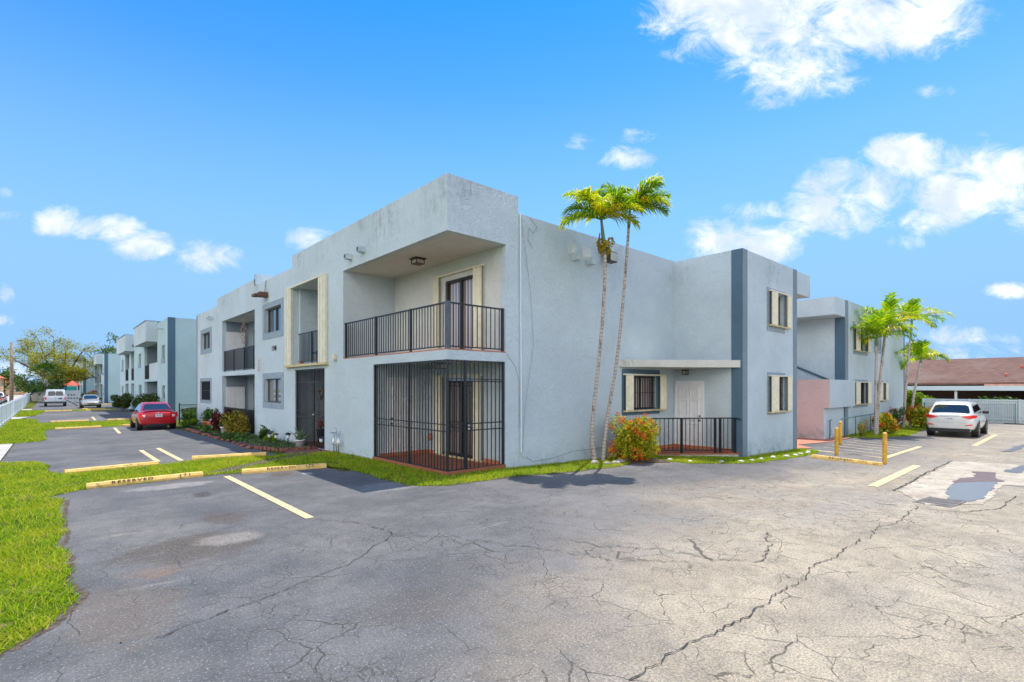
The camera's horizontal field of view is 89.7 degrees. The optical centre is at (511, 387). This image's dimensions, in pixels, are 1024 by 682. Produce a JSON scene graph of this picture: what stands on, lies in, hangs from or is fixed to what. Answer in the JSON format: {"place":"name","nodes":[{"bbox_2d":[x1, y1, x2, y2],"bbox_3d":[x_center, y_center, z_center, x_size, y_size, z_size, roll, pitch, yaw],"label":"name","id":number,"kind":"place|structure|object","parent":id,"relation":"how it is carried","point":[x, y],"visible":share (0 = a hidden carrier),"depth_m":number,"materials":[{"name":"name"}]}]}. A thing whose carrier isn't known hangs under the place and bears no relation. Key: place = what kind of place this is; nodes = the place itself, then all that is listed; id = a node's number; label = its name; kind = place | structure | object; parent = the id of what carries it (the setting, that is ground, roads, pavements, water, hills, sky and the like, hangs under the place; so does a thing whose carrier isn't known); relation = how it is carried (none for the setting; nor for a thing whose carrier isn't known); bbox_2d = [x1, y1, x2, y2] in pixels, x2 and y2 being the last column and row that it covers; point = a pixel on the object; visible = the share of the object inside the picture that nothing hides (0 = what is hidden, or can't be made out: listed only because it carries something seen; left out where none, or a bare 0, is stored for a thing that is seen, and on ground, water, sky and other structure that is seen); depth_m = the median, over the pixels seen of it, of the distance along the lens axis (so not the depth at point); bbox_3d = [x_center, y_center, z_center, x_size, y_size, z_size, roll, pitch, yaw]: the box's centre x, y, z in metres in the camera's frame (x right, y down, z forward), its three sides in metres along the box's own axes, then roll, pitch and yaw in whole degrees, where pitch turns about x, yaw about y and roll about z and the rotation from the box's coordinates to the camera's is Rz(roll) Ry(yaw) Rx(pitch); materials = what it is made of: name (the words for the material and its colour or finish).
{"place":"outdoors","nodes":[
{"label":"outdoors","id":0,"kind":"place"},
{"bbox_2d":[0,409,31,459],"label":"pavement","id":1,"kind":"structure","parent":0,"point":[4,448],"depth_m":18.72,"materials":[{"name":"concrete"}]},
{"bbox_2d":[0,400,925,657],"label":"lawn","id":2,"kind":"structure","parent":0,"point":[31,403],"depth_m":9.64,"materials":[{"name":"green plant"}]},
{"bbox_2d":[9,342,13,400],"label":"utility pole","id":3,"kind":"object","parent":2,"relation":"on","point":[11,392],"visible":0.79,"depth_m":63.02,"materials":[{"name":"brown wood"}]},
{"bbox_2d":[0,396,25,426],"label":"picket fence","id":4,"kind":"object","parent":2,"relation":"on","point":[9,410],"visible":0.99,"depth_m":36.64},
{"bbox_2d":[31,392,43,400],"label":"perimeter wall","id":5,"kind":"structure","parent":2,"relation":"on","point":[36,396],"depth_m":91.19,"materials":[{"name":"concrete"}]},
{"bbox_2d":[284,449,331,454],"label":"paver path","id":6,"kind":"structure","parent":2,"relation":"on","point":[308,451],"depth_m":16.63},
{"bbox_2d":[330,428,339,453],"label":"water backflow pipes","id":7,"kind":"object","parent":2,"relation":"on","point":[337,441],"visible":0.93,"depth_m":16.07,"materials":[{"name":"metal"}]},
{"bbox_2d":[211,453,667,472],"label":"bare earth","id":8,"kind":"structure","parent":2,"relation":"on","point":[291,456],"depth_m":14.68,"materials":[{"name":"soil"}]},
{"bbox_2d":[557,185,647,459],"bbox_3d":[2.315,-1.491,13.311,2.266,7.422,2.325,0,0,-42],"label":"palm tree","id":9,"kind":"object","parent":2,"relation":"on","point":[604,207],"visible":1,"depth_m":13.27,"materials":[{"name":"green plant"}]},
{"bbox_2d":[603,412,661,462],"bbox_3d":[3.634,1.490,15.190,1.932,1.537,1.691,0,0,-42],"label":"flowering bush","id":10,"kind":"object","parent":2,"relation":"on","point":[634,439],"visible":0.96,"depth_m":14.75,"materials":[{"name":"green plant"}]},
{"bbox_2d":[594,172,674,460],"bbox_3d":[3.190,-1.634,13.728,2.310,7.684,1.993,0,0,27],"label":"palm tree","id":11,"kind":"object","parent":2,"relation":"on","point":[649,199],"visible":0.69,"depth_m":13.65,"materials":[{"name":"green plant"}]},
{"bbox_2d":[841,412,882,435],"bbox_3d":[17.607,1.899,25.717,7.400,1.102,0.050,0,0,-42],"label":"metal rail","id":12,"kind":"object","parent":2,"relation":"on","point":[859,416],"visible":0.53,"depth_m":24.90,"materials":[{"name":"grey metal"}]},
{"bbox_2d":[857,419,869,436],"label":"flowering bush","id":13,"kind":"object","parent":2,"relation":"on","point":[860,428],"visible":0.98,"depth_m":24.50,"materials":[{"name":"green plant"}]},
{"bbox_2d":[850,310,917,434],"bbox_3d":[18.150,-0.635,25.658,2.921,6.171,3.519,0,0,-42],"label":"palm tree","id":14,"kind":"object","parent":2,"relation":"on","point":[876,325],"visible":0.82,"depth_m":25.55,"materials":[{"name":"green plant"}]},
{"bbox_2d":[871,411,899,432],"bbox_3d":[19.314,1.795,26.704,1.751,1.206,1.473,0,0,-11],"label":"flowering bush","id":15,"kind":"object","parent":2,"relation":"on","point":[887,420],"visible":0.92,"depth_m":26.29,"materials":[{"name":"yellow plant"}]},
{"bbox_2d":[858,292,933,433],"bbox_3d":[19.281,-1.129,26.459,3.272,7.185,3.726,0,0,-42],"label":"palm tree","id":16,"kind":"object","parent":2,"relation":"on","point":[887,304],"visible":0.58,"depth_m":26.06,"materials":[{"name":"green plant"}]},
{"bbox_2d":[889,407,906,426],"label":"flowering bush","id":17,"kind":"object","parent":2,"relation":"on","point":[895,413],"visible":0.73,"depth_m":29.40,"materials":[{"name":"green plant"}]},
{"bbox_2d":[905,404,932,427],"bbox_3d":[23.845,1.678,30.188,2.048,1.443,1.489,0,0,-42],"label":"flowering bush","id":18,"kind":"object","parent":2,"relation":"on","point":[917,417],"visible":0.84,"depth_m":29.73,"materials":[{"name":"green plant"}]},
{"bbox_2d":[895,339,951,427],"bbox_3d":[24.855,-0.213,31.515,3.078,5.388,3.150,0,0,5],"label":"palm tree","id":19,"kind":"object","parent":2,"relation":"on","point":[920,348],"visible":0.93,"depth_m":31.06,"materials":[{"name":"green plant"}]},
{"bbox_2d":[896,298,955,427],"bbox_3d":[24.047,-1.428,30.873,3.259,7.785,3.898,0,0,-42],"label":"palm tree","id":20,"kind":"object","parent":2,"relation":"on","point":[912,305],"visible":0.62,"depth_m":30.48,"materials":[{"name":"green plant"}]},
{"bbox_2d":[1,390,1013,471],"bbox_3d":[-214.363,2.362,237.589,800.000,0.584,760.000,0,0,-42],"label":"ground","id":21,"kind":"structure","parent":0,"point":[179,426],"depth_m":24.41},
{"bbox_2d":[0,376,5,391],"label":"house","id":22,"kind":"structure","parent":21,"relation":"on","point":[1,383],"depth_m":123.64,"materials":[{"name":"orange paint"}]},
{"bbox_2d":[0,366,28,394],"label":"tree","id":23,"kind":"object","parent":21,"relation":"on","point":[5,374],"visible":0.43,"depth_m":135.27,"materials":[{"name":"green plant"}]},
{"bbox_2d":[5,381,25,394],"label":"house","id":24,"kind":"structure","parent":21,"relation":"on","point":[16,392],"depth_m":154.85,"materials":[{"name":"white paint"}]},
{"bbox_2d":[3,376,51,400],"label":"tree","id":25,"kind":"object","parent":21,"relation":"on","point":[21,384],"visible":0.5,"depth_m":85.26,"materials":[{"name":"green plant"}]},
{"bbox_2d":[20,361,67,402],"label":"tree","id":26,"kind":"object","parent":21,"relation":"on","point":[50,367],"visible":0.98,"depth_m":76.47,"materials":[{"name":"green plant"}]},
{"bbox_2d":[0,323,100,388],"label":"tree","id":27,"kind":"object","parent":21,"relation":"on","point":[76,373],"visible":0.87,"depth_m":83.31,"materials":[{"name":"green plant"}]},
{"bbox_2d":[75,360,93,397],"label":"apartment building","id":28,"kind":"structure","parent":21,"relation":"on","point":[88,386],"depth_m":96.06,"materials":[{"name":"paint"}]},
{"bbox_2d":[87,332,118,356],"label":"tree","id":29,"kind":"object","parent":21,"relation":"on","point":[112,349],"visible":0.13,"depth_m":118.52,"materials":[{"name":"green plant"}]},
{"bbox_2d":[89,353,119,402],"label":"apartment building","id":30,"kind":"structure","parent":21,"relation":"on","point":[107,381],"depth_m":77.56,"materials":[{"name":"paint"}]},
{"bbox_2d":[131,392,159,407],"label":"hedge","id":31,"kind":"object","parent":21,"relation":"on","point":[146,397],"visible":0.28,"depth_m":40.09,"materials":[{"name":"green plant"}]},
{"bbox_2d":[116,317,196,419],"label":"apartment building","id":32,"kind":"structure","parent":21,"relation":"on","point":[159,358],"depth_m":38.89,"materials":[{"name":"paint"}]},
{"bbox_2d":[180,407,196,420],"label":"garden plant","id":33,"kind":"object","parent":21,"relation":"on","point":[186,410],"visible":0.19,"depth_m":33.84,"materials":[{"name":"green plant"}]},
{"bbox_2d":[179,422,313,449],"bbox_3d":[-14.055,2.115,24.722,1.419,0.357,20.417,0,0,-42],"label":"ground cover","id":34,"kind":"object","parent":21,"relation":"on","point":[251,437],"visible":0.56,"depth_m":19.58,"materials":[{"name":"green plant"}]},
{"bbox_2d":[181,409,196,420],"bbox_3d":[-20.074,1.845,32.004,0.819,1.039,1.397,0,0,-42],"label":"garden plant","id":35,"kind":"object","parent":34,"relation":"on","point":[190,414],"visible":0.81,"depth_m":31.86,"materials":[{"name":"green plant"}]},
{"bbox_2d":[182,418,199,426],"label":"lime plant","id":36,"kind":"object","parent":34,"relation":"on","point":[192,421],"visible":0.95,"depth_m":30.53,"materials":[{"name":"green plant"}]},
{"bbox_2d":[197,425,213,431],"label":"garden plant","id":37,"kind":"object","parent":34,"relation":"on","point":[204,428],"visible":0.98,"depth_m":25.57,"materials":[{"name":"green plant"}]},
{"bbox_2d":[200,407,212,426],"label":"potted plant","id":38,"kind":"object","parent":34,"relation":"on","point":[206,418],"visible":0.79,"depth_m":27.46,"materials":[{"name":"green plant"}]},
{"bbox_2d":[207,408,218,429],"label":"potted plant","id":39,"kind":"object","parent":34,"relation":"on","point":[210,413],"visible":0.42,"depth_m":26.36,"materials":[{"name":"green plant"}]},
{"bbox_2d":[209,408,230,429],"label":"red shrub","id":40,"kind":"object","parent":34,"relation":"on","point":[214,421],"visible":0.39,"depth_m":25.07,"materials":[{"name":"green plant"}]},
{"bbox_2d":[219,431,246,441],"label":"garden plant","id":41,"kind":"object","parent":34,"relation":"on","point":[229,435],"visible":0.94,"depth_m":20.80,"materials":[{"name":"green plant"}]},
{"bbox_2d":[219,409,250,433],"bbox_3d":[-12.270,1.595,22.891,1.221,1.233,1.848,0,0,-42],"label":"croton bush","id":42,"kind":"object","parent":34,"relation":"on","point":[233,424],"visible":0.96,"depth_m":22.70,"materials":[{"name":"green plant"}]},
{"bbox_2d":[258,425,270,438],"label":"garden plant","id":43,"kind":"object","parent":34,"relation":"on","point":[263,432],"visible":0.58,"depth_m":20.64,"materials":[{"name":"green plant"}]},
{"bbox_2d":[254,445,316,451],"bbox_3d":[-7.738,2.028,17.164,2.229,0.130,0.754,0,0,4],"label":"garden edging","id":44,"kind":"object","parent":34,"relation":"on","point":[281,449],"visible":0.97,"depth_m":17.08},
{"bbox_2d":[288,427,312,447],"bbox_3d":[-7.257,1.708,17.683,0.500,0.725,0.691,0,0,31],"label":"potted plant","id":45,"kind":"object","parent":34,"relation":"on","point":[299,441],"visible":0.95,"depth_m":17.55,"materials":[{"name":"green plant"}]},
{"bbox_2d":[197,173,809,475],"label":"apartment building","id":46,"kind":"structure","parent":21,"relation":"on","point":[488,299],"depth_m":16.02,"materials":[{"name":"paint"}]},
{"bbox_2d":[202,381,209,400],"bbox_3d":[-17.815,0.200,30.023,0.150,1.120,2.464,0,0,-42],"label":"window","id":47,"kind":"structure","parent":46,"relation":"in","point":[205,384],"depth_m":29.98,"materials":[{"name":"black glass"}]},
{"bbox_2d":[203,333,209,349],"bbox_3d":[-17.759,-2.685,29.999,0.200,0.970,2.120,0,0,-42],"label":"window","id":48,"kind":"structure","parent":46,"relation":"in","point":[206,336],"depth_m":30.34,"materials":[{"name":"glass"}]},
{"bbox_2d":[226,387,244,408],"bbox_3d":[-14.789,1.035,27.565,0.890,2.130,0.055,0,0,-42],"label":"door","id":49,"kind":"structure","parent":46,"relation":"in","point":[235,396],"depth_m":27.55,"materials":[{"name":"white paint"}]},
{"bbox_2d":[226,332,244,371],"bbox_3d":[-14.789,-1.880,27.565,0.890,2.140,0.055,0,0,-42],"label":"door","id":50,"kind":"structure","parent":46,"relation":"in","point":[233,340],"depth_m":27.55,"materials":[{"name":"white paint"}]},
{"bbox_2d":[264,378,280,403],"bbox_3d":[-9.721,0.140,21.089,0.200,1.000,2.060,0,0,-42],"label":"window","id":51,"kind":"structure","parent":46,"relation":"in","point":[274,385],"depth_m":21.39,"materials":[{"name":"grey glass"}]},
{"bbox_2d":[265,306,280,333],"bbox_3d":[-9.714,-2.765,21.082,0.200,1.050,2.040,0,0,-42],"label":"window","id":52,"kind":"structure","parent":46,"relation":"in","point":[274,314],"depth_m":21.39,"materials":[{"name":"glass"}]},
{"bbox_2d":[387,378,415,452],"bbox_3d":[-3.226,0.850,15.174,1.040,2.260,0.125,0,0,-42],"label":"door","id":53,"kind":"structure","parent":46,"relation":"in","point":[387,378],"depth_m":15.17,"materials":[{"name":"white paint"}]},
{"bbox_2d":[420,363,439,369],"bbox_3d":[-2.008,-0.512,12.600,0.020,0.156,0.900,0,0,-42],"label":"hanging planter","id":54,"kind":"object","parent":46,"relation":"hanging from","point":[429,366],"visible":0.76,"depth_m":12.61,"materials":[{"name":"black metal"}]},
{"bbox_2d":[446,275,472,349],"bbox_3d":[-1.407,-2.010,14.569,0.110,2.160,1.420,0,0,-42],"label":"sliding door","id":55,"kind":"structure","parent":46,"relation":"in","point":[460,290],"depth_m":14.54,"materials":[{"name":"glass"}]},
{"bbox_2d":[449,380,472,458],"bbox_3d":[-1.409,0.890,14.548,0.142,2.180,1.410,0,0,-42],"label":"sliding door","id":56,"kind":"structure","parent":46,"relation":"in","point":[454,381],"depth_m":14.57,"materials":[{"name":"black metal"}]},
{"bbox_2d":[634,376,656,409],"bbox_3d":[4.346,0.190,17.262,1.534,1.120,0.200,0,0,-42],"label":"window","id":57,"kind":"structure","parent":46,"relation":"in","point":[644,392],"depth_m":17.42,"materials":[{"name":"grey glass"}]},
{"bbox_2d":[675,381,703,445],"bbox_3d":[6.215,0.925,18.052,0.125,2.290,1.100,0,0,-42],"label":"door","id":58,"kind":"structure","parent":46,"relation":"in","point":[689,395],"depth_m":18.01,"materials":[{"name":"white paint"}]},
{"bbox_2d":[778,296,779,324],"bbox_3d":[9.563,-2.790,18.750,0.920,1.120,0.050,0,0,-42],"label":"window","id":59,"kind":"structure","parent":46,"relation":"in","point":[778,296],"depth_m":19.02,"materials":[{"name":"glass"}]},
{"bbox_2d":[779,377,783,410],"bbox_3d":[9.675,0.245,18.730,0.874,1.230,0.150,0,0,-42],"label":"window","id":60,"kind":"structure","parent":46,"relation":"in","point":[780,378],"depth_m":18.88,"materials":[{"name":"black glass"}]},
{"bbox_2d":[797,296,904,438],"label":"apartment building","id":61,"kind":"structure","parent":21,"relation":"on","point":[835,371],"depth_m":25.87,"materials":[{"name":"paint"}]},
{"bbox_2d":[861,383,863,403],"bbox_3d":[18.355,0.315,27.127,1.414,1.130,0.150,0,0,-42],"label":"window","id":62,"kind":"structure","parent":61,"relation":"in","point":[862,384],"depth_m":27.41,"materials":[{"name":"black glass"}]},
{"bbox_2d":[906,389,935,409],"bbox_3d":[30.333,1.247,38.471,1.693,2.302,3.737,0,0,-42],"label":"garden plant","id":63,"kind":"object","parent":21,"relation":"on","point":[918,397],"visible":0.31,"depth_m":38.38,"materials":[{"name":"green plant"}]},
{"bbox_2d":[905,338,943,360],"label":"tree","id":64,"kind":"object","parent":21,"relation":"on","point":[928,358],"visible":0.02,"depth_m":65.52,"materials":[{"name":"green plant"}]},
{"bbox_2d":[905,357,1023,416],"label":"house","id":65,"kind":"structure","parent":21,"relation":"on","point":[973,371],"depth_m":44.68,"materials":[{"name":"brown tile"}]},
{"bbox_2d":[907,384,1023,398],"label":"carport","id":66,"kind":"object","parent":21,"relation":"on","point":[1002,387],"visible":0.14,"depth_m":37.58,"materials":[{"name":"white paint"}]},
{"bbox_2d":[922,398,1023,423],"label":"panel fence","id":67,"kind":"object","parent":21,"relation":"on","point":[992,403],"visible":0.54,"depth_m":33.89,"materials":[{"name":"white metal"}]},
{"bbox_2d":[978,396,1018,415],"bbox_3d":[33.326,1.479,35.467,2.539,1.850,1.671,0,0,39],"label":"garden plant","id":68,"kind":"object","parent":21,"relation":"on","point":[1006,397],"visible":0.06,"depth_m":35.27,"materials":[{"name":"green plant"}]},
{"bbox_2d":[0,400,1023,681],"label":"asphalt","id":69,"kind":"structure","parent":0,"point":[434,586],"depth_m":5.67,"materials":[{"name":"grey asphalt"}]},
{"bbox_2d":[43,389,66,406],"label":"parked van","id":70,"kind":"object","parent":69,"relation":"on","point":[55,396],"visible":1,"depth_m":62.02,"materials":[{"name":"paint"}]},
{"bbox_2d":[50,420,88,422],"bbox_3d":[-29.611,2.264,34.499,0.156,0.128,1.973,0,0,39],"label":"wheel stop","id":71,"kind":"object","parent":69,"relation":"on","point":[68,421],"visible":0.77,"depth_m":34.41,"materials":[{"name":"yellow concrete"}]},
{"bbox_2d":[65,381,79,401],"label":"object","id":72,"kind":"object","parent":69,"relation":"on","point":[73,395],"visible":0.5,"depth_m":80.12,"materials":[{"name":"white plastic"}]},
{"bbox_2d":[55,425,100,429],"bbox_3d":[-24.357,2.264,28.936,0.158,0.128,2.040,0,0,37],"label":"wheel stop","id":73,"kind":"object","parent":69,"relation":"on","point":[61,428],"visible":0.94,"depth_m":28.84,"materials":[{"name":"yellow concrete"}]},
{"bbox_2d":[79,395,101,407],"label":"parked car","id":74,"kind":"object","parent":69,"relation":"on","point":[89,400],"visible":0.99,"depth_m":57.27,"materials":[{"name":"silver paint"}]},
{"bbox_2d":[64,461,158,473],"bbox_3d":[-10.075,2.028,13.032,0.158,0.128,1.916,0,0,40],"label":"wheel stop","id":75,"kind":"object","parent":69,"relation":"on","point":[87,469],"visible":0.67,"depth_m":12.97,"materials":[{"name":"yellow concrete"}]},
{"bbox_2d":[110,392,134,410],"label":"hedge","id":76,"kind":"object","parent":69,"relation":"on","point":[125,400],"visible":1,"depth_m":49.23,"materials":[{"name":"green plant"}]},
{"bbox_2d":[86,471,202,488],"bbox_3d":[-7.880,1.999,11.152,0.159,0.129,2.084,0,0,45],"label":"wheel stop","id":77,"kind":"object","parent":69,"relation":"on","point":[93,485],"visible":1,"depth_m":11.04,"materials":[{"name":"yellow concrete"}]},
{"bbox_2d":[139,450,159,460],"bbox_3d":[-11.266,2.106,15.965,0.130,0.048,4.000,0,0,-41],"label":"parking line","id":78,"kind":"object","parent":69,"relation":"on","point":[149,455],"visible":0.83,"depth_m":15.91,"materials":[{"name":"paint"}]},
{"bbox_2d":[129,402,177,429],"bbox_3d":[-20.353,1.518,29.157,2.020,1.675,4.532,0,0,-42],"label":"parked car","id":79,"kind":"object","parent":69,"relation":"on","point":[162,414],"visible":1,"depth_m":27.77,"materials":[{"name":"red paint"}]},
{"bbox_2d":[156,448,182,460],"bbox_3d":[-10.926,2.107,16.372,0.130,0.056,4.650,0,0,-41],"label":"parking line","id":80,"kind":"object","parent":69,"relation":"on","point":[171,455],"visible":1,"depth_m":16.13,"materials":[{"name":"paint"}]},
{"bbox_2d":[192,452,265,459],"bbox_3d":[-8.366,2.035,15.281,1.932,0.128,0.158,0,0,-30],"label":"wheel stop","id":81,"kind":"object","parent":69,"relation":"on","point":[227,455],"visible":0.69,"depth_m":15.18,"materials":[{"name":"yellow concrete"}]},
{"bbox_2d":[223,476,312,517],"bbox_3d":[-4.866,2.041,9.954,0.145,0.001,5.100,0,0,-42],"label":"parking line","id":82,"kind":"object","parent":69,"relation":"on","point":[279,502],"visible":1,"depth_m":9.46,"materials":[{"name":"paint"}]},
{"bbox_2d":[242,463,326,473],"bbox_3d":[-5.585,1.999,12.698,1.918,0.129,0.159,0,0,-31],"label":"wheel stop","id":83,"kind":"object","parent":69,"relation":"on","point":[282,468],"visible":1,"depth_m":12.62,"materials":[{"name":"yellow concrete"}]},
{"bbox_2d":[0,447,1019,679],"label":"asphalt cracks","id":84,"kind":"object","parent":69,"relation":"on","point":[662,659],"visible":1,"depth_m":6.17,"materials":[{"name":"grey asphalt"}]},
{"bbox_2d":[835,427,838,454],"bbox_3d":[11.386,1.934,18.058,0.124,1.060,0.124,0,0,-42],"label":"bollard","id":85,"kind":"object","parent":69,"relation":"on","point":[836,441],"visible":0.92,"depth_m":18.01,"materials":[{"name":"yellow metal"}]},
{"bbox_2d":[839,421,841,444],"bbox_3d":[13.669,1.940,21.424,0.124,1.060,0.124,0,0,-42],"label":"bollard","id":86,"kind":"object","parent":69,"relation":"on","point":[840,432],"visible":0.91,"depth_m":21.37,"materials":[{"name":"yellow metal"}]},
{"bbox_2d":[811,454,882,465],"bbox_3d":[10.340,2.259,15.983,0.159,0.128,2.088,0,0,-27],"label":"wheel stop","id":87,"kind":"object","parent":69,"relation":"on","point":[857,461],"visible":1,"depth_m":15.88,"materials":[{"name":"yellow concrete"}]},
{"bbox_2d":[810,440,902,457],"bbox_3d":[13.726,2.360,20.196,5.925,0.001,2.626,0,0,-42],"label":"hatching","id":88,"kind":"object","parent":69,"relation":"on","point":[860,448],"visible":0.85,"depth_m":19.57,"materials":[{"name":"white paint"}]},
{"bbox_2d":[882,432,886,463],"bbox_3d":[11.394,1.895,15.735,0.124,1.060,0.124,0,0,-42],"label":"bollard","id":89,"kind":"object","parent":69,"relation":"on","point":[884,447],"visible":0.91,"depth_m":15.69,"materials":[{"name":"yellow metal"}]},
{"bbox_2d":[867,465,919,486],"bbox_3d":[9.996,2.250,13.329,5.704,0.143,0.200,0,0,-44],"label":"parking line","id":90,"kind":"object","parent":69,"relation":"on","point":[891,477],"visible":1,"depth_m":12.91,"materials":[{"name":"paint"}]},
{"bbox_2d":[887,446,920,457],"bbox_3d":[14.352,2.360,18.875,5.201,0.002,0.170,0,0,-41],"label":"parking line","id":91,"kind":"object","parent":69,"relation":"on","point":[898,453],"visible":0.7,"depth_m":18.67,"materials":[{"name":"paint"}]},
{"bbox_2d":[925,400,988,437],"bbox_3d":[22.627,1.538,26.139,4.911,1.774,2.180,0,0,-42],"label":"parked car","id":92,"kind":"object","parent":69,"relation":"on","point":[956,416],"visible":0.99,"depth_m":24.70,"materials":[{"name":"white paint"}]},
{"bbox_2d":[898,461,1023,504],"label":"repair patch","id":93,"kind":"object","parent":69,"relation":"on","point":[939,486],"visible":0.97,"depth_m":12.70,"materials":[{"name":"grey concrete"}]},
{"bbox_2d":[913,496,965,507],"bbox_3d":[8.016,2.147,9.656,0.880,0.012,0.560,0,0,-34],"label":"storm drain","id":94,"kind":"object","parent":93,"relation":"on","point":[948,503],"visible":1,"depth_m":9.66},
{"bbox_2d":[945,481,997,500],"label":"puddle","id":95,"kind":"object","parent":93,"relation":"on","point":[968,491],"visible":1,"depth_m":11.00,"materials":[{"name":"grey liquid"}]},
{"bbox_2d":[953,471,1003,482],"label":"mud","id":96,"kind":"structure","parent":93,"relation":"on","point":[984,476],"depth_m":12.79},
{"bbox_2d":[972,435,996,445],"bbox_3d":[21.391,2.361,23.239,7.100,0.001,0.180,0,0,-42],"label":"parking line","id":97,"kind":"object","parent":69,"relation":"on","point":[982,441],"visible":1,"depth_m":22.89,"materials":[{"name":"paint"}]},
{"bbox_2d":[1004,444,1023,472],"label":"wet strip","id":98,"kind":"object","parent":69,"relation":"on","point":[1019,469],"visible":1,"depth_m":15.05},
{"bbox_2d":[0,0,1023,382],"label":"sky","id":99,"kind":"structure","parent":0,"point":[158,157],"materials":[{"name":"blue"}]},
{"bbox_2d":[797,437,849,447],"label":"terracotta path","id":100,"kind":"structure","parent":0,"point":[806,440],"depth_m":22.78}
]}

